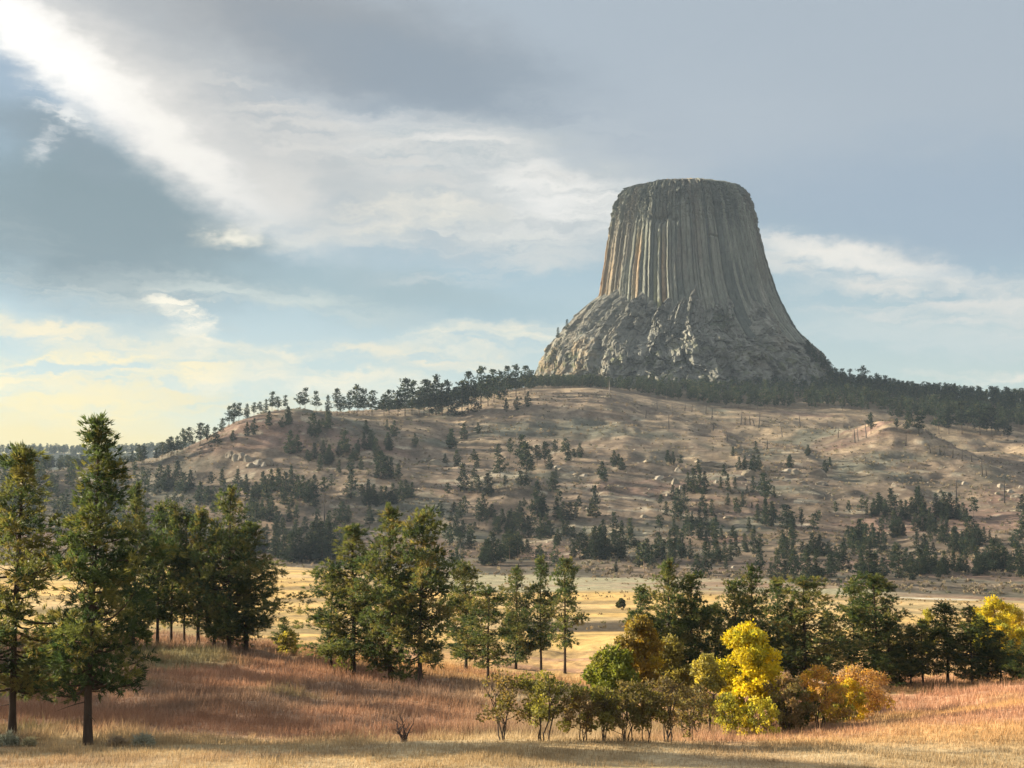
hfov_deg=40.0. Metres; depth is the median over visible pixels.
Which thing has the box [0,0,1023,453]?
sky
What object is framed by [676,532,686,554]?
hillside pine
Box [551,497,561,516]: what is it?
hillside pine
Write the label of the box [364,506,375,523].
hillside pine
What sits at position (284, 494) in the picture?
hillside pine
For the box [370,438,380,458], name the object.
hillside pine
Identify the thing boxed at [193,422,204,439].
hillside pine
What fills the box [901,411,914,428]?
hillside pine
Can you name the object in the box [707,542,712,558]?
hillside pine
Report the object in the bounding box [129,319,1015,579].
young pines
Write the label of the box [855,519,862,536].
hillside pine
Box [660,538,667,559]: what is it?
hillside pine
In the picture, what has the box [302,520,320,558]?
hillside pine
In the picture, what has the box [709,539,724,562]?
hillside pine
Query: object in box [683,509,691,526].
hillside pine
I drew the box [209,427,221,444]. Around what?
hillside pine
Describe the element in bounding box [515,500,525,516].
hillside pine
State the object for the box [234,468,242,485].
hillside pine
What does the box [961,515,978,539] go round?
hillside pine
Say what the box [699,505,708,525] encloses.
hillside pine
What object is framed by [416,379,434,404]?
hillside pine
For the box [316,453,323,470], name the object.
hillside pine
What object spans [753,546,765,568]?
hillside pine
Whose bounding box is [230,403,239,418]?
hillside pine
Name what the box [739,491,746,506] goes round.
hillside pine
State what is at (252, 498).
hillside pine
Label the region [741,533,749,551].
hillside pine
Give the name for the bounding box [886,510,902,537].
hillside pine
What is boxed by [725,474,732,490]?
hillside pine
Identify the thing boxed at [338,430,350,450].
hillside pine
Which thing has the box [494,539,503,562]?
hillside pine
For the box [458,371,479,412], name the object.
hillside pine
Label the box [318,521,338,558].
hillside pine
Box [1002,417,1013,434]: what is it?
hillside pine
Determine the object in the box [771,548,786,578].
hillside pine
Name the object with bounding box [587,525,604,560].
hillside pine
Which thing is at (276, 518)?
hillside pine
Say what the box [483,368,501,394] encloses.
hillside pine
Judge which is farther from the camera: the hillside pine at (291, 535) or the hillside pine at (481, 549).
the hillside pine at (291, 535)
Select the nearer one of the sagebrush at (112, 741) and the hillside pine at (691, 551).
the sagebrush at (112, 741)
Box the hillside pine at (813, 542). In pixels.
[807,532,821,554]
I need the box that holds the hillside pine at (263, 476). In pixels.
[258,471,267,490]
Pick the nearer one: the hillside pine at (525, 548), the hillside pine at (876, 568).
the hillside pine at (876, 568)
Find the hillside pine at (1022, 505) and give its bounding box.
[1016,493,1023,511]
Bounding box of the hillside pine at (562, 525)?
[560,520,564,534]
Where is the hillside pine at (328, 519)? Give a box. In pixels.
[323,515,334,531]
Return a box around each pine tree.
[0,440,103,734]
[33,410,186,745]
[102,480,172,642]
[139,499,183,643]
[151,498,199,641]
[168,510,199,640]
[172,505,214,644]
[178,520,317,652]
[181,483,278,649]
[181,527,233,645]
[267,616,299,651]
[290,523,412,673]
[307,563,361,666]
[347,502,424,685]
[371,504,469,686]
[434,559,496,671]
[438,584,524,679]
[495,564,538,668]
[519,554,560,669]
[531,554,590,673]
[622,583,666,668]
[635,557,709,680]
[661,569,717,666]
[694,602,730,679]
[701,577,751,672]
[714,562,785,676]
[758,574,864,689]
[761,576,808,688]
[771,600,813,688]
[803,610,853,686]
[829,576,878,680]
[838,570,915,673]
[865,620,909,688]
[885,640,920,686]
[888,624,931,684]
[907,617,949,684]
[920,600,978,683]
[934,604,1007,683]
[961,620,1010,682]
[981,629,1017,681]
[998,639,1023,681]
[1005,638,1023,680]
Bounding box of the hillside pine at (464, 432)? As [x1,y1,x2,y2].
[459,423,471,439]
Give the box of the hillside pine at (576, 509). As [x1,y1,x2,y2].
[573,502,578,517]
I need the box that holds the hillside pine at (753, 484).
[749,476,756,492]
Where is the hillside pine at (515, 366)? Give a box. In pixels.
[509,364,525,395]
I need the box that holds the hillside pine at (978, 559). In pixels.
[970,545,983,573]
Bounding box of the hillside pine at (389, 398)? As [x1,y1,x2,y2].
[382,390,396,408]
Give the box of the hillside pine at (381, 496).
[376,486,385,504]
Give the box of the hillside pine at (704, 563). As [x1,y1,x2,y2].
[697,541,712,574]
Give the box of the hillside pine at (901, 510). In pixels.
[896,499,904,518]
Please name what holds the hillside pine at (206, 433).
on the ground at (266, 442)
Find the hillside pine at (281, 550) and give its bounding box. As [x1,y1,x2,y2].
[277,535,288,560]
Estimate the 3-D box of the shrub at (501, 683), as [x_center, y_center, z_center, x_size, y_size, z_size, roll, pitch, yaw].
[-0.182,13.627,59.112,2.750,3.253,2.857,0,-5,0]
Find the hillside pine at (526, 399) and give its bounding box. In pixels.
[524,391,532,406]
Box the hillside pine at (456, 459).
[452,450,461,465]
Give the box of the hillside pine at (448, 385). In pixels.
[439,380,454,408]
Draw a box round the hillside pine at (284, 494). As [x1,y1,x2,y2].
[278,486,288,504]
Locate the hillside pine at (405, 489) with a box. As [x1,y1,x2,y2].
[402,479,410,497]
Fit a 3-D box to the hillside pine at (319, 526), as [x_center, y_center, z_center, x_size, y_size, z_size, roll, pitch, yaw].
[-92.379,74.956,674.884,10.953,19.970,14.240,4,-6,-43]
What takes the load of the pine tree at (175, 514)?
on the ground at (266, 442)
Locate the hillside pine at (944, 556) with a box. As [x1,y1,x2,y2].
[940,550,949,565]
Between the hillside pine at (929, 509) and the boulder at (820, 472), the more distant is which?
the boulder at (820, 472)
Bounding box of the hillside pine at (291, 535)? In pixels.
[281,532,302,560]
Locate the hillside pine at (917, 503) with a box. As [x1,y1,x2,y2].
[912,485,923,514]
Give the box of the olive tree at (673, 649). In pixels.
[648,633,695,710]
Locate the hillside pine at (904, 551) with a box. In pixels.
[902,548,911,565]
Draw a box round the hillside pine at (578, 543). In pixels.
[572,532,586,551]
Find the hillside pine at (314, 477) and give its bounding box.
[309,474,320,496]
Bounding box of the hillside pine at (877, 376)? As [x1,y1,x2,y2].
[873,373,884,385]
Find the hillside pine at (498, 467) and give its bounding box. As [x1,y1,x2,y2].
[492,454,508,472]
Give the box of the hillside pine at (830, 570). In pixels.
[824,553,839,577]
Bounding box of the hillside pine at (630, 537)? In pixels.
[626,527,636,546]
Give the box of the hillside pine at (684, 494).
[681,485,693,508]
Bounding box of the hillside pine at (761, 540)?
[755,534,765,546]
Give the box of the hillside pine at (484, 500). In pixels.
[480,494,488,507]
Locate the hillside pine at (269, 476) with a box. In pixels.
[265,469,275,484]
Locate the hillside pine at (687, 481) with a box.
[684,472,690,488]
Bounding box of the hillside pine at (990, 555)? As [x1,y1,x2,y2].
[982,538,1001,569]
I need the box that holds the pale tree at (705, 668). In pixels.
[689,652,727,731]
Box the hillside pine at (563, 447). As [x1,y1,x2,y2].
[559,438,569,451]
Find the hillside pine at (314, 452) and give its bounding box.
[308,443,318,458]
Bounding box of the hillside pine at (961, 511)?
[959,502,966,520]
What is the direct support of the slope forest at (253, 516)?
on the ground at (266, 442)
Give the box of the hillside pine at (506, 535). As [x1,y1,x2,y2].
[502,528,520,558]
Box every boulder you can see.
[225,451,233,457]
[231,454,237,461]
[236,452,244,460]
[243,454,252,461]
[246,463,254,467]
[253,459,261,465]
[259,458,273,465]
[429,459,447,465]
[653,476,663,479]
[661,476,674,480]
[671,478,679,484]
[700,461,716,466]
[715,462,725,467]
[741,470,755,475]
[791,469,802,474]
[808,469,826,477]
[815,481,828,485]
[1010,494,1019,497]
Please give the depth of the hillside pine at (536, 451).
945.29 m
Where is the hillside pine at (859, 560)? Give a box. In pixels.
[852,553,867,578]
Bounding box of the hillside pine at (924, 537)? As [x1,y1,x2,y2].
[918,533,929,549]
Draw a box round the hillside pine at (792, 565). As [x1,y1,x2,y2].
[786,550,801,576]
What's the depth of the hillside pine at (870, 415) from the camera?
1061.50 m
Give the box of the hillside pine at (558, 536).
[554,528,561,544]
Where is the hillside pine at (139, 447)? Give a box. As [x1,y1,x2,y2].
[135,444,143,458]
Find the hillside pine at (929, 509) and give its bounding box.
[925,507,934,527]
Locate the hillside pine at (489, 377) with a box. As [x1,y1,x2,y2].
[482,375,495,405]
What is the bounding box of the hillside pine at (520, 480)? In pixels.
[515,470,525,485]
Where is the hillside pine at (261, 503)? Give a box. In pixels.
[257,499,266,519]
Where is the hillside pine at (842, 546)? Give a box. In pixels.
[833,542,852,563]
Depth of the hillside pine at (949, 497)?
824.69 m
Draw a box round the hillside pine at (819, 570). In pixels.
[808,549,824,579]
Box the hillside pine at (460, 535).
[457,531,466,546]
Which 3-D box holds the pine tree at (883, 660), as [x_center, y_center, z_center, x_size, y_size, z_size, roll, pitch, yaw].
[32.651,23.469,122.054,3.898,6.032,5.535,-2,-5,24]
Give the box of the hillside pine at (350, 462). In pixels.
[346,455,354,468]
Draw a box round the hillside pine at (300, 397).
[293,392,305,404]
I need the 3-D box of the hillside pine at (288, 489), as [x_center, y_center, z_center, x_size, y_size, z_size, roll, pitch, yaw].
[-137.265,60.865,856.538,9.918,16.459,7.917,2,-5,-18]
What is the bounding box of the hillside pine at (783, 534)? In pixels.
[779,533,788,558]
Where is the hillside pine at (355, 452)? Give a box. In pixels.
[353,443,359,460]
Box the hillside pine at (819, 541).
[812,534,825,552]
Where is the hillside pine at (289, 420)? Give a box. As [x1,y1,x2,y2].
[283,405,292,424]
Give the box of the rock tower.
[534,178,837,394]
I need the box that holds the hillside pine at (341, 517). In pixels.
[335,500,349,523]
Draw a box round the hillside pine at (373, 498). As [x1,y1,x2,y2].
[370,490,377,504]
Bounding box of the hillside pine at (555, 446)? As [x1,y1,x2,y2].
[551,439,558,451]
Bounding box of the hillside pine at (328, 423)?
[322,411,333,428]
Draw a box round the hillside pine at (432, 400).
[419,380,438,415]
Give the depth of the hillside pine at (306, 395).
1051.42 m
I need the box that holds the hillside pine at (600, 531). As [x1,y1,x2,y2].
[593,527,606,558]
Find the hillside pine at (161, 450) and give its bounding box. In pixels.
[158,442,167,454]
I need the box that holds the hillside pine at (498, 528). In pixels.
[492,515,502,533]
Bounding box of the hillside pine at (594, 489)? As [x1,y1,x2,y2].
[584,485,601,517]
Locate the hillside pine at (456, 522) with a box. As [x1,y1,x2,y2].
[451,516,461,532]
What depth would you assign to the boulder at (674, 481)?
899.34 m
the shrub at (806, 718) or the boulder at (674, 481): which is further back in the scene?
the boulder at (674, 481)
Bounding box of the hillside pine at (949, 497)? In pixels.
[944,492,954,512]
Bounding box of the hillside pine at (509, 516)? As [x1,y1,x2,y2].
[503,511,514,529]
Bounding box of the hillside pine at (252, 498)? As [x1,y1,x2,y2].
[245,493,256,513]
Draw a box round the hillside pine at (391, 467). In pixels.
[389,457,394,478]
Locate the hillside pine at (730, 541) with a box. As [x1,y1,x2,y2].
[728,538,733,552]
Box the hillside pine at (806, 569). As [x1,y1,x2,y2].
[798,552,816,580]
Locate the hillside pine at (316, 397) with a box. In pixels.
[310,391,322,405]
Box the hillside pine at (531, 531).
[519,515,533,537]
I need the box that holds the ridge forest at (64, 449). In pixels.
[0,442,192,456]
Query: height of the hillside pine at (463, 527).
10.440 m
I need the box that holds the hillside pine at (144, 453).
[141,445,148,458]
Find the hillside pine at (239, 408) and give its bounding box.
[236,403,243,416]
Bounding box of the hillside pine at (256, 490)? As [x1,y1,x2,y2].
[251,481,260,498]
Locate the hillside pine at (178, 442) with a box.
[173,436,183,449]
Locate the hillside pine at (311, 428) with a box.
[306,411,321,436]
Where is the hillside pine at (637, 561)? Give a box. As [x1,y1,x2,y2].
[633,540,643,566]
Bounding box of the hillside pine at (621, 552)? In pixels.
[611,526,629,558]
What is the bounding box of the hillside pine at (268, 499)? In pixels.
[265,493,269,509]
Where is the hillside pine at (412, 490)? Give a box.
[408,482,415,497]
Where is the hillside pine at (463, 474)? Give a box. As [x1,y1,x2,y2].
[456,462,471,490]
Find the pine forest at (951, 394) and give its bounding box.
[0,338,1023,469]
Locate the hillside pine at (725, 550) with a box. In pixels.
[722,540,728,560]
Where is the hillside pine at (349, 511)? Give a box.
[344,505,351,521]
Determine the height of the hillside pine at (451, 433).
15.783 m
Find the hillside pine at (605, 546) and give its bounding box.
[597,534,613,559]
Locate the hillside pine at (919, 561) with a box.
[908,547,928,574]
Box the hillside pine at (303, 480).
[301,475,308,497]
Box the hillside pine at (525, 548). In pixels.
[518,534,526,552]
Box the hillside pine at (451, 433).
[446,429,459,448]
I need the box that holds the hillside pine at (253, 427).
[250,418,259,434]
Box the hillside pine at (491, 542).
[480,531,503,565]
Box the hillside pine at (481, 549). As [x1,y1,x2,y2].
[478,539,494,563]
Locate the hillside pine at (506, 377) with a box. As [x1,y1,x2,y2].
[503,365,516,389]
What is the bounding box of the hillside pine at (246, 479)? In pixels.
[240,474,250,489]
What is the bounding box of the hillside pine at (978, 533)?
[974,523,984,545]
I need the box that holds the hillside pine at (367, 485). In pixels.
[364,479,372,500]
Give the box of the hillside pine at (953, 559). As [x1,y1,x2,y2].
[948,550,959,570]
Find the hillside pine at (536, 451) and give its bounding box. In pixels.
[532,445,541,459]
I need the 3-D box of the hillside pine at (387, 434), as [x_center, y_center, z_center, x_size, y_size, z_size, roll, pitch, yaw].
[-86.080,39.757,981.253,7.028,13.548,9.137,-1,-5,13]
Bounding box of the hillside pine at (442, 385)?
[434,382,451,415]
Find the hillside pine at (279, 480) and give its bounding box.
[271,468,282,490]
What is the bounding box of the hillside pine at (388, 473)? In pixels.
[378,455,393,478]
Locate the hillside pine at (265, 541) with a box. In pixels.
[257,526,270,551]
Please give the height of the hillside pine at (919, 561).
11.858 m
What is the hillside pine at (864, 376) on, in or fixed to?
on the ground at (266, 442)
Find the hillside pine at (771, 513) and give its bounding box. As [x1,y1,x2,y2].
[767,501,776,525]
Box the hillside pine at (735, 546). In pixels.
[732,531,743,556]
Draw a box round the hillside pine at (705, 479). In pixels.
[700,471,710,489]
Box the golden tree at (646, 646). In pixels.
[613,613,665,701]
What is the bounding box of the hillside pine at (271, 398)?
[269,391,276,407]
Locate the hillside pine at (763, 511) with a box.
[760,499,771,524]
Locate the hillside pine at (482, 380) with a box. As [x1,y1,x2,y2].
[470,365,492,408]
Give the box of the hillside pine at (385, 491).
[383,486,389,501]
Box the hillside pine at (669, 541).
[663,539,675,562]
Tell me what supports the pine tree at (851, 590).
on the ground at (266, 442)
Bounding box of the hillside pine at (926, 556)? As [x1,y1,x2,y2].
[921,544,935,572]
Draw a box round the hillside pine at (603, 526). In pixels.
[599,518,607,533]
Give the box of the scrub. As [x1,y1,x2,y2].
[0,390,1023,629]
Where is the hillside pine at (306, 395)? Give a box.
[301,387,310,403]
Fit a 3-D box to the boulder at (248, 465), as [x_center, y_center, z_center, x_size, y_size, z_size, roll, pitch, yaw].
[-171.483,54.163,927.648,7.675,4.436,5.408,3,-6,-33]
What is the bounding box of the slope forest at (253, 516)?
[0,449,1023,570]
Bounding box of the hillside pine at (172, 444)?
[166,437,177,451]
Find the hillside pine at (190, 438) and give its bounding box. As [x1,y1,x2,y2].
[182,427,195,443]
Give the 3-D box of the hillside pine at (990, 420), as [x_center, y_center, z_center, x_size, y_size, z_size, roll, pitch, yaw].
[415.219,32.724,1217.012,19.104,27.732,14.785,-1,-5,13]
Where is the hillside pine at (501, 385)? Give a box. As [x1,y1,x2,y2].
[494,370,510,399]
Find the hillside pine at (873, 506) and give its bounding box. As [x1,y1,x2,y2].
[870,498,875,514]
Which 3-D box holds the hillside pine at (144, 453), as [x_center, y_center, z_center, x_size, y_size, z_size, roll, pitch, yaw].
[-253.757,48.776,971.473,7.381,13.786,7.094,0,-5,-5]
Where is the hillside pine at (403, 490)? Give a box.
[396,480,406,500]
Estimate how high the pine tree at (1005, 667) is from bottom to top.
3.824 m
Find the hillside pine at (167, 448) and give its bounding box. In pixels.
[162,439,173,452]
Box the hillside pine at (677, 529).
[671,525,681,547]
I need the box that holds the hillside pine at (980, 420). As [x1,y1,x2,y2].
[967,400,989,434]
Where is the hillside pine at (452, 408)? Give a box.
[447,386,464,415]
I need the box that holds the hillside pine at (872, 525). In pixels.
[869,523,875,541]
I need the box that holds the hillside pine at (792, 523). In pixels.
[786,518,799,544]
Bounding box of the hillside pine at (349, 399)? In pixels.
[345,392,354,409]
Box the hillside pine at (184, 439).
[179,428,187,445]
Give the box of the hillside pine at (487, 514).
[483,508,490,520]
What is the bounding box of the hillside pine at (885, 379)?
[883,375,889,383]
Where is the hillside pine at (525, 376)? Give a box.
[518,365,535,386]
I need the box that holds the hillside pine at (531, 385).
[525,370,536,387]
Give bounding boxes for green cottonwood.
[580,643,640,730]
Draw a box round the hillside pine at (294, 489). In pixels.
[291,475,303,498]
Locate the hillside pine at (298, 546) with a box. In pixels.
[292,528,307,561]
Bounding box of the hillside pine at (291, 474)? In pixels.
[287,466,295,487]
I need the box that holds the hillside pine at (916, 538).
[912,531,923,553]
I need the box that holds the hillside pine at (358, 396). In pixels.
[349,384,365,415]
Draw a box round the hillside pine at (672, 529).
[667,519,675,535]
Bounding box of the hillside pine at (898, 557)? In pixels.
[889,543,908,577]
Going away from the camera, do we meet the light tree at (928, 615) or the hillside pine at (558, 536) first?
the light tree at (928, 615)
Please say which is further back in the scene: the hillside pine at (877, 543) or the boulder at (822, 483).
the boulder at (822, 483)
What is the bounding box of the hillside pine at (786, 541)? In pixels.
[781,537,790,565]
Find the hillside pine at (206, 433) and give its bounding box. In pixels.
[201,424,211,439]
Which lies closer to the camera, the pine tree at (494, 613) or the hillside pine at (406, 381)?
the pine tree at (494, 613)
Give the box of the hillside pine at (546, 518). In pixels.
[541,514,550,531]
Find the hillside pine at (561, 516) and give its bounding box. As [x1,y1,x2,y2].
[554,501,570,521]
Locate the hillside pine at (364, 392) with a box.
[353,389,372,408]
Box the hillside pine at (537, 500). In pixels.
[526,480,544,515]
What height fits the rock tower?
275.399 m
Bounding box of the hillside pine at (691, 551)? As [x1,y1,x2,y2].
[686,538,695,558]
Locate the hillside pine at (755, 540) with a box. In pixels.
[749,528,760,553]
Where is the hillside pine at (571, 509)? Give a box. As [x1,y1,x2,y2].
[565,502,575,519]
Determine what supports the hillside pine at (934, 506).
on the ground at (266, 442)
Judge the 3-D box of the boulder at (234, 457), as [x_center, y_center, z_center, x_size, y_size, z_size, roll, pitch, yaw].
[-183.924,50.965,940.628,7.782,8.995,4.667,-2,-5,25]
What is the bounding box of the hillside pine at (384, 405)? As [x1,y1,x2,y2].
[378,395,390,411]
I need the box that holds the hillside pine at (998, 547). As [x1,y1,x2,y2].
[996,543,1005,568]
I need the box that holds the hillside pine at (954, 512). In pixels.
[952,497,960,518]
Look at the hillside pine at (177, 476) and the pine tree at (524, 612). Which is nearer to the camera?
the pine tree at (524, 612)
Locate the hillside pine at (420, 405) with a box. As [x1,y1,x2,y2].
[415,390,427,415]
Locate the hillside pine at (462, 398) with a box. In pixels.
[453,381,473,415]
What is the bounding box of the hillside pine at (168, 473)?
[160,464,174,489]
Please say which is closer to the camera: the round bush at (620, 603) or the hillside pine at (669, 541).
the round bush at (620, 603)
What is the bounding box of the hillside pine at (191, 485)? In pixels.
[185,469,196,489]
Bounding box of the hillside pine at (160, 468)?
[153,464,165,485]
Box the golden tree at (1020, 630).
[1009,627,1023,658]
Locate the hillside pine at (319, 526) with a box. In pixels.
[309,520,334,555]
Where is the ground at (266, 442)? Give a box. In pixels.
[0,386,1023,767]
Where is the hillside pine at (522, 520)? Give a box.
[513,512,528,530]
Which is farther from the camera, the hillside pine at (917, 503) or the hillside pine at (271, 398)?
the hillside pine at (271, 398)
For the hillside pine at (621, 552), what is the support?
on the ground at (266, 442)
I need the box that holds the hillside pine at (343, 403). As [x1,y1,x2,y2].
[338,396,349,410]
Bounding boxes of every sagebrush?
[0,728,20,746]
[18,735,39,746]
[104,735,129,746]
[128,731,155,746]
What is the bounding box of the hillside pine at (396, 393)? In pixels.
[391,390,403,410]
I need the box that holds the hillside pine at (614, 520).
[608,511,619,527]
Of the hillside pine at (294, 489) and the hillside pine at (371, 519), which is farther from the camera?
the hillside pine at (294, 489)
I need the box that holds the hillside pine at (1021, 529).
[1016,521,1023,539]
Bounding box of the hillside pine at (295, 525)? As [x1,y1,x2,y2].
[290,519,303,539]
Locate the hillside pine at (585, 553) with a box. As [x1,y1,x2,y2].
[579,536,591,558]
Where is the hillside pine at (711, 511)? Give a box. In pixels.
[709,499,715,515]
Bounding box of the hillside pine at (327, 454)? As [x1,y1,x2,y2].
[324,448,331,463]
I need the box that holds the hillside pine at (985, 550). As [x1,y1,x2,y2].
[982,544,990,553]
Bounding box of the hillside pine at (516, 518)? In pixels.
[510,512,520,529]
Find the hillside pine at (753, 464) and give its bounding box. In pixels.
[747,455,759,470]
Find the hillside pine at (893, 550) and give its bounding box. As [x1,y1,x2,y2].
[891,544,896,557]
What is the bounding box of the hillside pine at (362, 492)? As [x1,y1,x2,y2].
[358,484,366,496]
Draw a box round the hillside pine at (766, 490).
[753,473,773,497]
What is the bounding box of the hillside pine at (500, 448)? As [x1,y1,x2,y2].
[493,443,501,454]
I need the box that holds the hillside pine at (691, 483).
[686,468,700,492]
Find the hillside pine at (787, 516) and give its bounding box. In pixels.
[775,504,797,535]
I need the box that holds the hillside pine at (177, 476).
[170,460,183,484]
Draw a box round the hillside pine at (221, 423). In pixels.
[218,418,225,431]
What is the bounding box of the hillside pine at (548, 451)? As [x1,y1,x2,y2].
[537,441,551,459]
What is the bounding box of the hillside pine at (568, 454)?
[564,445,572,460]
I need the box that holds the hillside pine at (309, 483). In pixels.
[303,479,315,500]
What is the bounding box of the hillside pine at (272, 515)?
[268,505,281,523]
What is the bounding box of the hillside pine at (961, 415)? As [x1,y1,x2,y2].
[953,401,970,433]
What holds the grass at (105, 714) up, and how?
on the ground at (266, 442)
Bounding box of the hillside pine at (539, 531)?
[531,512,547,539]
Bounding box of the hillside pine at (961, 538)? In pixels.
[957,531,968,553]
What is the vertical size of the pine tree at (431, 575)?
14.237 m
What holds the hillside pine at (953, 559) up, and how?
on the ground at (266, 442)
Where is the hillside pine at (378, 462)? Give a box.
[371,451,390,472]
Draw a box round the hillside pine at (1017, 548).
[1012,541,1022,563]
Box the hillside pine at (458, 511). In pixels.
[455,502,465,518]
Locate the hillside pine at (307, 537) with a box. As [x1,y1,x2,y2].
[302,534,314,560]
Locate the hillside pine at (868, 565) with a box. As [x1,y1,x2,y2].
[856,551,877,582]
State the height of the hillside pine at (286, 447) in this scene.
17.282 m
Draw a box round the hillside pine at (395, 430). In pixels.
[389,420,399,436]
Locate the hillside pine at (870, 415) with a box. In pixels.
[864,412,876,428]
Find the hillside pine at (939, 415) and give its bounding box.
[929,402,946,433]
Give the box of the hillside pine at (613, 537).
[610,529,619,555]
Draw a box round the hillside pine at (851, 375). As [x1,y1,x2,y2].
[846,369,852,382]
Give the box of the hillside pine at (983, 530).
[982,527,988,542]
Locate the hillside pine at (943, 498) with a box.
[938,491,946,515]
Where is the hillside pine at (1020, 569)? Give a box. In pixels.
[1013,548,1023,576]
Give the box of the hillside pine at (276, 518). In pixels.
[271,513,279,529]
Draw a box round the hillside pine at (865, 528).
[859,524,871,546]
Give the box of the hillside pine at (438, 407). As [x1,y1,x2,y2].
[424,374,443,414]
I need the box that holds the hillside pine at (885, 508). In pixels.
[880,498,888,516]
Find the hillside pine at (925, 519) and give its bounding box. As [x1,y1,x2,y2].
[916,504,929,531]
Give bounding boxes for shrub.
[273,628,298,653]
[333,652,359,670]
[394,714,414,741]
[476,669,536,740]
[497,670,584,740]
[552,686,605,741]
[578,684,622,741]
[598,678,662,739]
[623,683,669,741]
[628,675,703,742]
[663,687,717,740]
[678,683,719,736]
[709,692,746,735]
[737,695,780,736]
[760,672,818,731]
[775,687,820,730]
[797,662,854,726]
[817,688,855,723]
[824,661,895,719]
[840,677,869,722]
[864,671,891,714]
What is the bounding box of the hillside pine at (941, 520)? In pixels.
[934,510,950,536]
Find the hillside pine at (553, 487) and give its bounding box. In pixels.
[546,472,561,491]
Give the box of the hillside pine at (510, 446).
[506,438,514,452]
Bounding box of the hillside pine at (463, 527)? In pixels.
[457,519,467,536]
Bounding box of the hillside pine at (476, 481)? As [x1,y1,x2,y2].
[473,475,483,489]
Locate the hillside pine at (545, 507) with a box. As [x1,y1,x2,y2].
[539,496,550,515]
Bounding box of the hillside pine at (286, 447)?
[281,430,296,453]
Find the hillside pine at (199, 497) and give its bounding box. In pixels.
[192,481,205,504]
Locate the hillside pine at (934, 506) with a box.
[931,493,938,515]
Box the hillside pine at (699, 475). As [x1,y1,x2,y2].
[694,468,704,493]
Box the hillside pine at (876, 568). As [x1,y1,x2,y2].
[865,552,889,581]
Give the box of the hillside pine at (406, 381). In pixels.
[392,377,414,415]
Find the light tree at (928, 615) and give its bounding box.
[919,607,937,662]
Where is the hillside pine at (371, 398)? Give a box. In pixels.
[366,390,380,409]
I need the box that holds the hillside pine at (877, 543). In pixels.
[872,531,885,552]
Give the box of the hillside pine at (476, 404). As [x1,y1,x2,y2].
[464,384,481,411]
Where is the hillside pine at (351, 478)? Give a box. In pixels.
[342,466,358,498]
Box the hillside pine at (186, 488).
[178,472,189,493]
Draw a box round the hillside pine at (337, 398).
[331,388,344,408]
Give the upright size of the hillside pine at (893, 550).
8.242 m
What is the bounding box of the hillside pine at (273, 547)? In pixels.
[265,531,284,557]
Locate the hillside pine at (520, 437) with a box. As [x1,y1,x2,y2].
[514,434,530,455]
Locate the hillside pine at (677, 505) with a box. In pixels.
[668,488,687,519]
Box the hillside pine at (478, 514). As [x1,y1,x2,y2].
[473,507,484,521]
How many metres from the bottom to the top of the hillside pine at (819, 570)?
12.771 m
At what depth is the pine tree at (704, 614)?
121.23 m
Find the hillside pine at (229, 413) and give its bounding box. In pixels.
[223,406,234,421]
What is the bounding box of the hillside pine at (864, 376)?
[855,365,869,383]
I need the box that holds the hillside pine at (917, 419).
[911,411,925,429]
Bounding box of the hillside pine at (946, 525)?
[942,518,951,542]
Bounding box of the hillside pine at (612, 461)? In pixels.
[610,450,617,466]
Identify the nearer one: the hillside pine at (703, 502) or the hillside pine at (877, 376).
the hillside pine at (703, 502)
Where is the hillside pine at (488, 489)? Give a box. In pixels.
[479,472,495,495]
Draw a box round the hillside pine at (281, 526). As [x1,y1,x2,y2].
[277,517,290,534]
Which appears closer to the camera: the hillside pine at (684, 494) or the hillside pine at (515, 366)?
the hillside pine at (684, 494)
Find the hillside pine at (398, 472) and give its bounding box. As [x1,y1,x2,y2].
[393,463,402,478]
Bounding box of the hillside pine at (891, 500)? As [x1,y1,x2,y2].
[884,487,896,512]
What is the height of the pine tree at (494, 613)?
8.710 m
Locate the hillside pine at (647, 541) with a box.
[640,538,652,562]
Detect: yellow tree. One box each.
[714,618,783,717]
[968,613,987,650]
[972,594,1012,671]
[988,623,1020,674]
[994,603,1023,659]
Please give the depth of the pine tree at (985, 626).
122.39 m
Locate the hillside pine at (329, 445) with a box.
[323,444,333,458]
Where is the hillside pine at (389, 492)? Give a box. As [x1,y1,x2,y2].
[384,483,400,501]
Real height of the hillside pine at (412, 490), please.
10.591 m
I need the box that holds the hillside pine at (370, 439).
[364,429,375,449]
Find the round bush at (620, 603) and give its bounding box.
[615,598,625,607]
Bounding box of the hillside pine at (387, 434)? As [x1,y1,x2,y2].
[384,432,392,449]
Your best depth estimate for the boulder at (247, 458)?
933.53 m
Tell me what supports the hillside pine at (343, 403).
on the ground at (266, 442)
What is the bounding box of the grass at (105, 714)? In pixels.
[0,625,1023,767]
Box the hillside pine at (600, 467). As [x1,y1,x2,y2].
[596,461,606,478]
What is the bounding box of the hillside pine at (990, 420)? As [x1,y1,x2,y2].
[980,407,1002,436]
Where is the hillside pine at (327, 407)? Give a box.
[324,395,331,415]
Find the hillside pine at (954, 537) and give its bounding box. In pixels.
[943,527,959,552]
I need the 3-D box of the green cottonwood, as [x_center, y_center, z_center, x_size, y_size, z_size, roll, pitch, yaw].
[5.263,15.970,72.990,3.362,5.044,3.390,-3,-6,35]
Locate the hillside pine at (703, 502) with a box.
[698,491,708,507]
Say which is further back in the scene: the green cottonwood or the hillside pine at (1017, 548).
the hillside pine at (1017, 548)
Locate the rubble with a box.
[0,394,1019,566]
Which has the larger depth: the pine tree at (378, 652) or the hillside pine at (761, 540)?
the hillside pine at (761, 540)
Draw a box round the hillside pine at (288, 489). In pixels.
[278,471,291,494]
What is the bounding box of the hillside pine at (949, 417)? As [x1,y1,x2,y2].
[941,407,957,433]
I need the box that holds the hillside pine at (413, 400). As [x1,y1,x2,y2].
[407,379,420,407]
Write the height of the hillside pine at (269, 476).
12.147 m
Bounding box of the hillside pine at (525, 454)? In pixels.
[515,441,536,470]

